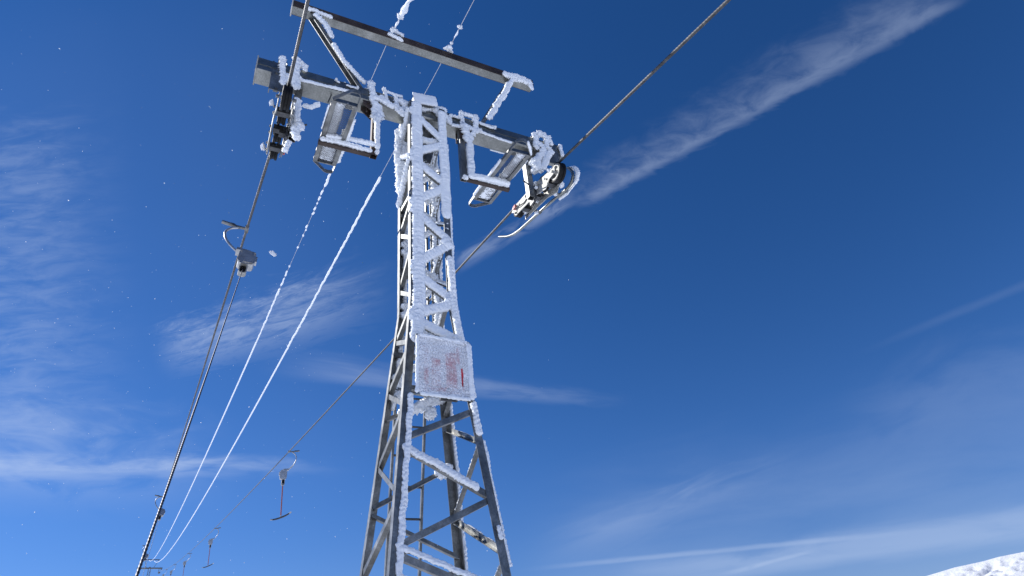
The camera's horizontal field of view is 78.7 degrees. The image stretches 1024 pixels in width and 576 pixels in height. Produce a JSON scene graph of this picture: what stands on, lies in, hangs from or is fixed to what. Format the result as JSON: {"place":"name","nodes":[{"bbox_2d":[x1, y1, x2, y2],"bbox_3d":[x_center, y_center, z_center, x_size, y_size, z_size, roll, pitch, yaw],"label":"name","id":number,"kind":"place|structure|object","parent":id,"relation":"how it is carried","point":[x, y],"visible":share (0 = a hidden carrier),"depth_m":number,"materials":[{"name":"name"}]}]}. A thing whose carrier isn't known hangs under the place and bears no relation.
{"place":"outdoors","nodes":[
{"label":"outdoors","id":0,"kind":"place"},
{"bbox_2d":[1,48,511,572],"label":"airborne snow crystals","id":1,"kind":"object","parent":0,"point":[187,324],"visible":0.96,"depth_m":8.45,"materials":[{"name":"white snow"}]},
{"bbox_2d":[0,0,1023,575],"label":"sky","id":2,"kind":"structure","parent":0,"point":[770,322],"materials":[{"name":"blue"}]},
{"bbox_2d":[928,552,1023,575],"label":"snow hill","id":3,"kind":"structure","parent":0,"point":[1010,565],"depth_m":87.07,"materials":[{"name":"white snow"}]},
{"bbox_3d":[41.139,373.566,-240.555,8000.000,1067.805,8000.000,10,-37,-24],"label":"snow ground","id":4,"kind":"structure","parent":0,"visible":0},
{"bbox_2d":[137,559,162,575],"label":"lift pylon","id":5,"kind":"object","parent":4,"relation":"on","point":[150,568],"visible":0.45,"depth_m":108.58,"materials":[{"name":"metal"}]},
{"bbox_2d":[253,0,579,575],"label":"lift pylon","id":6,"kind":"object","parent":4,"relation":"on","point":[440,355],"visible":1,"depth_m":6.66,"materials":[{"name":"metal"}]},
{"bbox_2d":[168,0,309,480],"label":"haul rope","id":7,"kind":"object","parent":6,"relation":"attached to","point":[307,2],"visible":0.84,"depth_m":8.54,"materials":[{"name":"metal"}]},
{"bbox_2d":[143,495,164,573],"bbox_3d":[-13.714,9.853,23.208,0.634,7.540,3.570,13,-58,-22],"label":"tow hanger","id":8,"kind":"object","parent":7,"relation":"hanging from","point":[162,512],"visible":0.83,"depth_m":26.31,"materials":[{"name":"grey metal"}]},
{"bbox_2d":[135,220,257,575],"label":"tow hanger","id":9,"kind":"object","parent":7,"relation":"hanging from","point":[246,260],"visible":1,"depth_m":6.84,"materials":[{"name":"metal"}]},
{"bbox_2d":[149,0,412,560],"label":"signal cable","id":10,"kind":"object","parent":6,"relation":"attached to","point":[403,12],"visible":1,"depth_m":14.23,"materials":[{"name":"white plastic"}]},
{"bbox_2d":[154,1,473,561],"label":"signal cable","id":11,"kind":"object","parent":6,"relation":"attached to","point":[449,47],"visible":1,"depth_m":14.03,"materials":[{"name":"white plastic"}]},
{"bbox_2d":[162,0,730,570],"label":"haul rope","id":12,"kind":"object","parent":6,"relation":"attached to","point":[680,46],"visible":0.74,"depth_m":7.18,"materials":[{"name":"metal"}]},
{"bbox_2d":[202,527,220,567],"bbox_3d":[-18.052,15.574,37.545,0.688,2.299,0.155,10,-37,-24],"label":"tow hanger","id":13,"kind":"object","parent":12,"relation":"hanging from","point":[210,541],"visible":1,"depth_m":37.58,"materials":[{"name":"grey metal"}]},
{"bbox_2d":[270,450,299,519],"bbox_3d":[-7.381,6.382,20.361,0.688,2.299,0.155,10,-37,-24],"label":"tow hanger","id":14,"kind":"object","parent":12,"relation":"hanging from","point":[282,475],"visible":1,"depth_m":20.37,"materials":[{"name":"metal"}]}
]}

